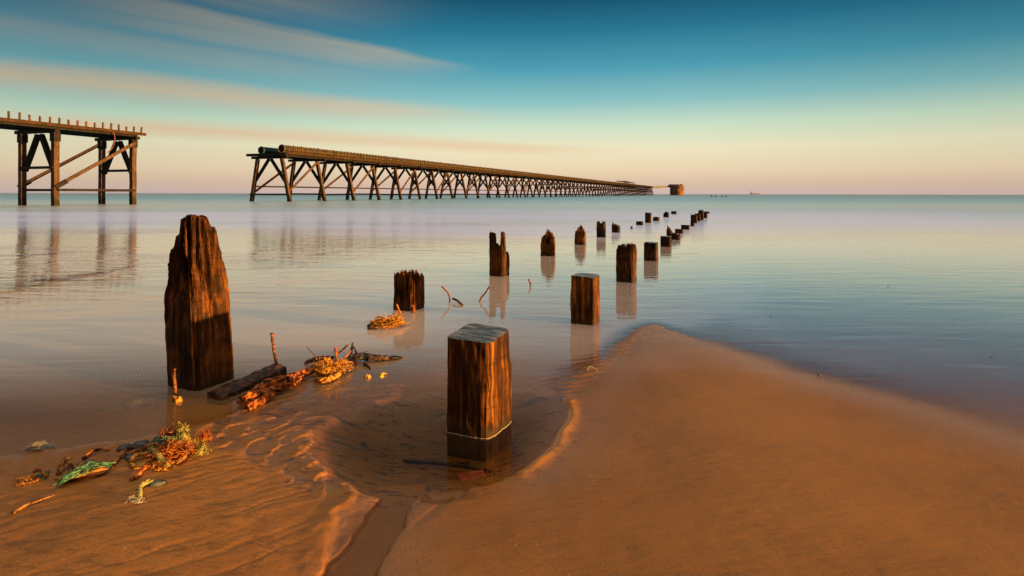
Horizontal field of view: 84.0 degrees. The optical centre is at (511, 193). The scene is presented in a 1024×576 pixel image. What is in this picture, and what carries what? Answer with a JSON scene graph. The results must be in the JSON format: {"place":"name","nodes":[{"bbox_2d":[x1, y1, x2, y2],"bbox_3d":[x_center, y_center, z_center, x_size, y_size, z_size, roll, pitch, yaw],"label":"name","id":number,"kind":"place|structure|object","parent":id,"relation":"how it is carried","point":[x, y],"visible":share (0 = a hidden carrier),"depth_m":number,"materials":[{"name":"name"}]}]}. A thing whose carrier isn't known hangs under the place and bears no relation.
{"place":"outdoors","nodes":[
{"label":"outdoors","id":0,"kind":"place"},
{"bbox_2d":[270,333,277,363],"bbox_3d":[-2.139,1.410,5.120,0.075,0.315,0.036,0,0,0],"label":"iron bolt","id":1,"kind":"object","parent":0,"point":[273,349],"visible":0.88,"depth_m":5.11,"materials":[{"name":"brown metal"}]},
{"bbox_2d":[0,242,1023,575],"bbox_3d":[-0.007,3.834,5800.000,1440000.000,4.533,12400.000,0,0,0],"label":"beach sand","id":2,"kind":"structure","parent":0,"point":[716,430],"depth_m":3.49,"materials":[{"name":"brown sand"}]},
{"bbox_2d":[12,475,36,485],"bbox_3d":[-2.658,1.559,3.101,0.112,0.044,0.070,0,0,16],"label":"twine tuft","id":3,"kind":"object","parent":2,"relation":"on","point":[25,479],"visible":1,"depth_m":3.10,"materials":[{"name":"fabric"}]},
{"bbox_2d":[11,495,54,513],"bbox_3d":[-2.426,1.565,2.882,0.030,0.020,0.186,0,0,18],"label":"twig","id":4,"kind":"object","parent":2,"relation":"on","point":[16,510],"visible":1,"depth_m":2.85,"materials":[{"name":"wood"}]},
{"bbox_2d":[19,441,55,451],"bbox_3d":[-2.963,1.576,3.570,0.227,0.058,0.127,0,0,22],"label":"rock","id":5,"kind":"object","parent":2,"relation":"on","point":[38,446],"visible":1,"depth_m":3.56,"materials":[{"name":"grey stone"}]},
{"bbox_2d":[30,468,47,480],"bbox_3d":[-2.638,1.563,3.166,0.109,0.038,0.064,0,0,33],"label":"rope length","id":6,"kind":"object","parent":2,"relation":"on","point":[33,472],"visible":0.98,"depth_m":3.16,"materials":[{"name":"brown fabric"}]},
{"bbox_2d":[34,470,49,480],"bbox_3d":[-2.609,1.555,3.157,0.073,0.050,0.067,0,0,-23],"label":"twine tuft","id":7,"kind":"object","parent":2,"relation":"on","point":[41,476],"visible":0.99,"depth_m":3.15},
{"bbox_2d":[56,456,73,475],"bbox_3d":[-2.531,1.557,3.221,0.079,0.078,0.185,0,0,-39],"label":"rope coil","id":8,"kind":"object","parent":2,"relation":"on","point":[68,460],"visible":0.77,"depth_m":3.24,"materials":[{"name":"fabric"}]},
{"bbox_2d":[52,461,115,486],"bbox_3d":[-2.376,1.541,3.165,0.100,0.078,0.296,0,0,44],"label":"fishing net","id":9,"kind":"object","parent":2,"relation":"on","point":[88,470],"visible":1,"depth_m":3.15,"materials":[{"name":"fabric"}]},
{"bbox_2d":[82,448,109,459],"bbox_3d":[-2.530,1.571,3.449,0.056,0.038,0.150,0,0,25],"label":"charred stick","id":10,"kind":"object","parent":2,"relation":"on","point":[88,454],"visible":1,"depth_m":3.45,"materials":[{"name":"brown wood"}]},
{"bbox_2d":[111,445,131,466],"bbox_3d":[-2.337,1.565,3.401,0.033,0.041,0.248,0,0,-13],"label":"rope length","id":11,"kind":"object","parent":2,"relation":"on","point":[123,451],"visible":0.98,"depth_m":3.40,"materials":[{"name":"brown fabric"}]},
{"bbox_2d":[116,443,130,451],"bbox_3d":[-2.406,1.579,3.530,0.077,0.050,0.067,0,0,0],"label":"pebble","id":12,"kind":"object","parent":2,"relation":"on","point":[120,448],"visible":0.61,"depth_m":3.51,"materials":[{"name":"grey stone"}]},
{"bbox_2d":[124,453,133,460],"bbox_3d":[-2.283,1.575,3.400,0.060,0.039,0.058,0,0,34],"label":"pebble","id":13,"kind":"object","parent":2,"relation":"on","point":[127,457],"visible":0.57,"depth_m":3.38,"materials":[{"name":"grey stone"}]},
{"bbox_2d":[117,397,156,406],"bbox_3d":[-2.961,1.668,4.508,0.311,0.095,0.202,0,0,0],"label":"stone","id":14,"kind":"object","parent":2,"relation":"on","point":[135,402],"visible":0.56,"depth_m":4.47,"materials":[{"name":"grey stone"}]},
{"bbox_2d":[127,452,151,468],"bbox_3d":[-2.181,1.561,3.333,0.122,0.051,0.157,0,0,0],"label":"rope loop","id":15,"kind":"object","parent":2,"relation":"on","point":[131,464],"visible":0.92,"depth_m":3.32,"materials":[{"name":"fabric"}]},
{"bbox_2d":[131,440,148,449],"bbox_3d":[-2.331,1.581,3.565,0.119,0.071,0.074,0,0,-34],"label":"pebble","id":16,"kind":"object","parent":2,"relation":"on","point":[137,444],"visible":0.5,"depth_m":3.54,"materials":[{"name":"grey stone"}]},
{"bbox_2d":[129,463,152,480],"bbox_3d":[-2.080,1.563,3.195,0.038,0.039,0.169,0,0,0],"label":"rope length","id":17,"kind":"object","parent":2,"relation":"on","point":[139,473],"visible":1,"depth_m":3.18,"materials":[{"name":"orange fabric"}]},
{"bbox_2d":[133,479,153,501],"bbox_3d":[-1.947,1.557,2.988,0.060,0.043,0.202,0,0,-12],"label":"rope length","id":18,"kind":"object","parent":2,"relation":"on","point":[142,484],"visible":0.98,"depth_m":2.99,"materials":[{"name":"yellow fabric"}]},
{"bbox_2d":[125,495,145,503],"bbox_3d":[-1.918,1.551,2.902,0.101,0.033,0.075,0,0,-22],"label":"frayed end","id":19,"kind":"object","parent":18,"relation":"attached to","point":[136,500],"visible":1,"depth_m":2.89,"materials":[{"name":"beige wicker"}]},
{"bbox_2d":[121,441,166,458],"bbox_3d":[-2.195,1.566,3.502,0.352,0.050,0.122,0,0,-21],"label":"rope length","id":20,"kind":"object","parent":2,"relation":"on","point":[143,448],"visible":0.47,"depth_m":3.47,"materials":[{"name":"brown fabric"}]},
{"bbox_2d":[148,479,167,486],"bbox_3d":[-1.916,1.568,3.078,0.092,0.038,0.050,0,0,-18],"label":"pebble","id":21,"kind":"object","parent":2,"relation":"on","point":[158,482],"visible":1,"depth_m":3.06,"materials":[{"name":"grey stone"}]},
{"bbox_2d":[149,389,168,396],"bbox_3d":[-2.915,1.672,4.737,0.197,0.092,0.138,0,0,0],"label":"stone","id":22,"kind":"object","parent":2,"relation":"on","point":[158,393],"visible":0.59,"depth_m":4.70,"materials":[{"name":"grey stone"}]},
{"bbox_2d":[156,423,181,440],"bbox_3d":[-2.184,1.530,3.625,0.153,0.114,0.129,0,0,-29],"label":"twine tuft","id":23,"kind":"object","parent":2,"relation":"on","point":[169,433],"visible":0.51,"depth_m":3.62,"materials":[{"name":"brown fabric"}]},
{"bbox_2d":[144,435,198,470],"bbox_3d":[-2.049,1.538,3.366,0.337,0.192,0.308,0,0,0],"label":"rope tangle","id":24,"kind":"object","parent":2,"relation":"on","point":[167,454],"visible":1,"depth_m":3.35,"materials":[{"name":"fabric"}]},
{"bbox_2d":[172,395,182,406],"bbox_3d":[-2.576,1.592,4.372,0.083,0.093,0.054,0,0,0],"label":"shell","id":25,"kind":"object","parent":2,"relation":"on","point":[178,400],"visible":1,"depth_m":4.36,"materials":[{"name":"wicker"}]},
{"bbox_2d":[174,421,192,443],"bbox_3d":[-2.084,1.512,3.601,0.097,0.154,0.100,0,0,0],"label":"twine tuft","id":26,"kind":"object","parent":2,"relation":"on","point":[183,433],"visible":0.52,"depth_m":3.60,"materials":[{"name":"yellow fabric"}]},
{"bbox_2d":[192,437,211,456],"bbox_3d":[-1.895,1.535,3.453,0.115,0.117,0.103,0,0,34],"label":"twine tuft","id":27,"kind":"object","parent":2,"relation":"on","point":[199,449],"visible":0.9,"depth_m":3.44,"materials":[{"name":"yellow fabric"}]},
{"bbox_2d":[196,428,212,441],"bbox_3d":[-1.981,1.553,3.671,0.114,0.090,0.087,0,0,0],"label":"twine tuft","id":28,"kind":"object","parent":2,"relation":"on","point":[205,435],"visible":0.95,"depth_m":3.66,"materials":[{"name":"orange fabric"}]},
{"bbox_2d":[207,364,286,404],"bbox_3d":[-2.180,1.586,4.729,0.194,0.164,0.677,0,0,22],"label":"sunken plank","id":29,"kind":"object","parent":2,"relation":"on","point":[232,391],"visible":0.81,"depth_m":4.61,"materials":[{"name":"brown wood"}]},
{"bbox_2d":[236,360,334,410],"bbox_3d":[-1.862,1.558,4.768,0.211,0.146,1.150,0,0,16],"label":"driftwood log","id":30,"kind":"object","parent":2,"relation":"on","point":[259,394],"visible":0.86,"depth_m":4.48,"materials":[{"name":"brown wood"}]},
{"bbox_2d":[304,347,357,383],"bbox_3d":[-1.653,1.515,5.200,0.418,0.237,0.871,0,0,-28],"label":"rope tangle","id":31,"kind":"object","parent":30,"relation":"on","point":[330,372],"visible":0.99,"depth_m":4.94,"materials":[{"name":"fabric"}]},
{"bbox_2d":[334,347,337,367],"bbox_3d":[-1.563,1.465,5.047,0.036,0.224,0.027,0,0,0],"label":"wooden peg","id":32,"kind":"object","parent":31,"relation":"in","point":[335,350],"visible":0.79,"depth_m":5.04,"materials":[{"name":"brown wood"}]},
{"bbox_2d":[338,342,403,369],"bbox_3d":[-1.341,1.537,5.420,0.464,0.204,0.469,0,0,23],"label":"bark slab","id":33,"kind":"object","parent":2,"relation":"on","point":[355,357],"depth_m":5.39,"materials":[{"name":"brown wood"}]},
{"bbox_2d":[366,310,409,329],"bbox_3d":[-1.510,1.550,6.840,0.503,0.245,0.379,0,0,-43],"label":"rope tangle","id":34,"kind":"object","parent":2,"relation":"on","point":[387,321],"visible":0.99,"depth_m":6.78,"materials":[{"name":"fabric"}]},
{"bbox_2d":[441,286,450,301],"bbox_3d":[-0.955,1.511,8.423,0.183,0.292,0.100,0,0,36],"label":"bent rod","id":35,"kind":"object","parent":2,"relation":"on","point":[447,293],"visible":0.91,"depth_m":8.43,"materials":[{"name":"metal"}]},
{"bbox_2d":[403,459,492,472],"bbox_3d":[-0.411,1.711,3.579,0.652,0.092,0.029,0,0,25],"label":"sunken stick","id":36,"kind":"object","parent":2,"relation":"on","point":[414,461],"visible":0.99,"depth_m":3.58,"materials":[{"name":"brown wood"}]},
{"bbox_2d":[452,298,463,305],"bbox_3d":[-0.788,1.580,8.259,0.059,0.100,0.316,0,0,-36],"label":"short rod","id":37,"kind":"object","parent":2,"relation":"on","point":[458,301],"visible":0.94,"depth_m":8.23,"materials":[{"name":"metal"}]},
{"bbox_2d":[457,470,485,480],"bbox_3d":[-0.239,1.697,3.377,0.159,0.050,0.100,0,0,-18],"label":"brick","id":38,"kind":"object","parent":2,"relation":"on","point":[464,476],"visible":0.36,"depth_m":3.38,"materials":[{"name":"red brick"}]},
{"bbox_2d":[479,286,489,301],"bbox_3d":[-0.415,1.506,8.447,0.189,0.276,0.029,0,0,0],"label":"leaning rod","id":39,"kind":"object","parent":2,"relation":"on","point":[481,297],"visible":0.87,"depth_m":8.44,"materials":[{"name":"metal"}]},
{"bbox_2d":[0,193,1023,377],"bbox_3d":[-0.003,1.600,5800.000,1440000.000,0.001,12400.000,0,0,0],"label":"sea water","id":40,"kind":"structure","parent":0,"point":[293,292],"depth_m":14.70,"materials":[{"name":"grey liquid"}]},
{"bbox_2d":[0,111,145,205],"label":"pier remnant","id":41,"kind":"object","parent":40,"relation":"in","point":[102,135],"visible":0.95,"depth_m":72.73,"materials":[{"name":"wood"}]},
{"bbox_2d":[172,368,176,395],"bbox_3d":[-2.675,1.498,4.511,0.040,0.236,0.028,0,0,0],"label":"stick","id":42,"kind":"object","parent":40,"relation":"in","point":[174,382],"visible":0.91,"depth_m":4.50,"materials":[{"name":"brown wood"}]},
{"bbox_2d":[164,214,233,397],"bbox_3d":[-2.646,1.108,4.838,0.482,1.874,0.398,0,0,23],"label":"leaning post","id":43,"kind":"object","parent":40,"relation":"in","point":[198,341],"visible":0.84,"depth_m":4.72,"materials":[{"name":"brown wood"}]},
{"bbox_2d":[305,355,333,364],"bbox_3d":[-1.842,1.583,5.435,0.276,0.058,0.112,0,0,-27],"label":"bark strip","id":44,"kind":"object","parent":40,"relation":"in","point":[314,358],"visible":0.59,"depth_m":5.43,"materials":[{"name":"brown wood"}]},
{"bbox_2d":[393,269,424,311],"bbox_3d":[-1.430,1.548,7.920,0.338,0.999,0.354,0,0,23],"label":"splintered post","id":45,"kind":"object","parent":40,"relation":"in","point":[409,290],"visible":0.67,"depth_m":7.80,"materials":[{"name":"brown wood"}]},
{"bbox_2d":[246,144,653,201],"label":"long pier","id":46,"kind":"structure","parent":40,"relation":"in","point":[293,154],"depth_m":157.85,"materials":[{"name":"brown wood"}]},
{"bbox_2d":[653,185,670,187],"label":"pipe bridge","id":47,"kind":"structure","parent":46,"relation":"on","point":[661,186],"depth_m":759.34,"materials":[{"name":"beige metal"}]},
{"bbox_2d":[447,323,511,460],"bbox_3d":[-0.222,1.493,3.905,0.349,1.113,0.370,0,0,23],"label":"timber post","id":48,"kind":"object","parent":40,"relation":"in","point":[479,393],"visible":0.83,"depth_m":3.76,"materials":[{"name":"wood"}]},
{"bbox_2d":[489,231,509,276],"bbox_3d":[-0.245,1.393,11.171,0.326,1.314,0.336,0,0,23],"label":"forked post","id":49,"kind":"object","parent":40,"relation":"in","point":[499,262],"visible":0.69,"depth_m":11.04,"materials":[{"name":"brown wood"}]},
{"bbox_2d":[540,228,554,255],"bbox_3d":[0.936,1.471,14.788,0.337,1.162,0.335,0,0,23],"label":"pointed post","id":50,"kind":"object","parent":40,"relation":"in","point":[547,246],"visible":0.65,"depth_m":14.66,"materials":[{"name":"brown wood"}]},
{"bbox_2d":[574,225,585,244],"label":"pointed post","id":51,"kind":"object","parent":40,"relation":"in","point":[580,236],"visible":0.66,"depth_m":17.87,"materials":[{"name":"brown wood"}]},
{"bbox_2d":[570,273,599,327],"bbox_3d":[0.915,1.530,7.109,0.316,1.044,0.314,0,0,23],"label":"timber post","id":52,"kind":"object","parent":40,"relation":"in","point":[585,300],"visible":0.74,"depth_m":6.98,"materials":[{"name":"brown wood"}]},
{"bbox_2d":[596,221,605,236],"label":"notched post","id":53,"kind":"object","parent":40,"relation":"in","point":[601,229],"visible":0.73,"depth_m":20.93,"materials":[{"name":"brown wood"}]},
{"bbox_2d":[612,222,619,232],"bbox_3d":[4.330,1.607,23.707,0.323,0.903,0.324,0,0,23],"label":"broken stump","id":54,"kind":"object","parent":40,"relation":"in","point":[615,228],"visible":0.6,"depth_m":23.59,"materials":[{"name":"brown wood"}]},
{"bbox_2d":[616,242,636,285],"bbox_3d":[2.104,1.475,10.463,0.339,1.159,0.346,0,0,23],"label":"splintered post","id":55,"kind":"object","parent":40,"relation":"in","point":[626,264],"visible":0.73,"depth_m":10.32,"materials":[{"name":"brown wood"}]},
{"bbox_2d":[645,212,651,222],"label":"dark post","id":56,"kind":"object","parent":40,"relation":"in","point":[648,217],"visible":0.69,"depth_m":31.54,"materials":[{"name":"brown wood"}]},
{"bbox_2d":[644,242,657,261],"bbox_3d":[3.362,1.613,13.757,0.310,0.886,0.309,0,0,23],"label":"timber post","id":57,"kind":"object","parent":40,"relation":"in","point":[650,251],"visible":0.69,"depth_m":13.62,"materials":[{"name":"brown wood"}]},
{"bbox_2d":[660,236,671,246],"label":"timber post","id":58,"kind":"object","parent":40,"relation":"in","point":[665,241],"visible":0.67,"depth_m":17.25,"materials":[{"name":"brown wood"}]},
{"bbox_2d":[667,225,680,239],"bbox_3d":[5.699,1.589,20.082,0.453,0.944,0.430,0,0,23],"label":"broken stump","id":59,"kind":"object","parent":40,"relation":"in","point":[675,236],"visible":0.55,"depth_m":19.93,"materials":[{"name":"brown wood"}]},
{"bbox_2d":[669,184,683,194],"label":"sea caisson","id":60,"kind":"object","parent":40,"relation":"in","point":[676,189],"visible":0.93,"depth_m":762.12,"materials":[{"name":"brown concrete"}]},
{"bbox_2d":[675,229,683,233],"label":"post","id":61,"kind":"object","parent":40,"relation":"in","point":[680,231],"visible":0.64,"depth_m":23.06,"materials":[{"name":"brown wood"}]},
{"bbox_2d":[681,225,689,229],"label":"post","id":62,"kind":"object","parent":40,"relation":"in","point":[685,227],"visible":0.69,"depth_m":25.57,"materials":[{"name":"brown wood"}]},
{"bbox_2d":[691,214,696,222],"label":"ragged post","id":63,"kind":"object","parent":40,"relation":"in","point":[693,218],"visible":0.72,"depth_m":31.27,"materials":[{"name":"brown wood"}]},
{"bbox_2d":[695,213,700,220],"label":"ragged post","id":64,"kind":"object","parent":40,"relation":"in","point":[698,216],"visible":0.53,"depth_m":33.51,"materials":[{"name":"brown wood"}]},
{"bbox_2d":[698,210,703,219],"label":"ragged post","id":65,"kind":"object","parent":40,"relation":"in","point":[701,212],"visible":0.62,"depth_m":34.75,"materials":[{"name":"brown wood"}]},
{"bbox_2d":[0,0,1023,194],"label":"sky","id":66,"kind":"structure","parent":0,"point":[885,97],"materials":[{"name":"blue"}]}
]}

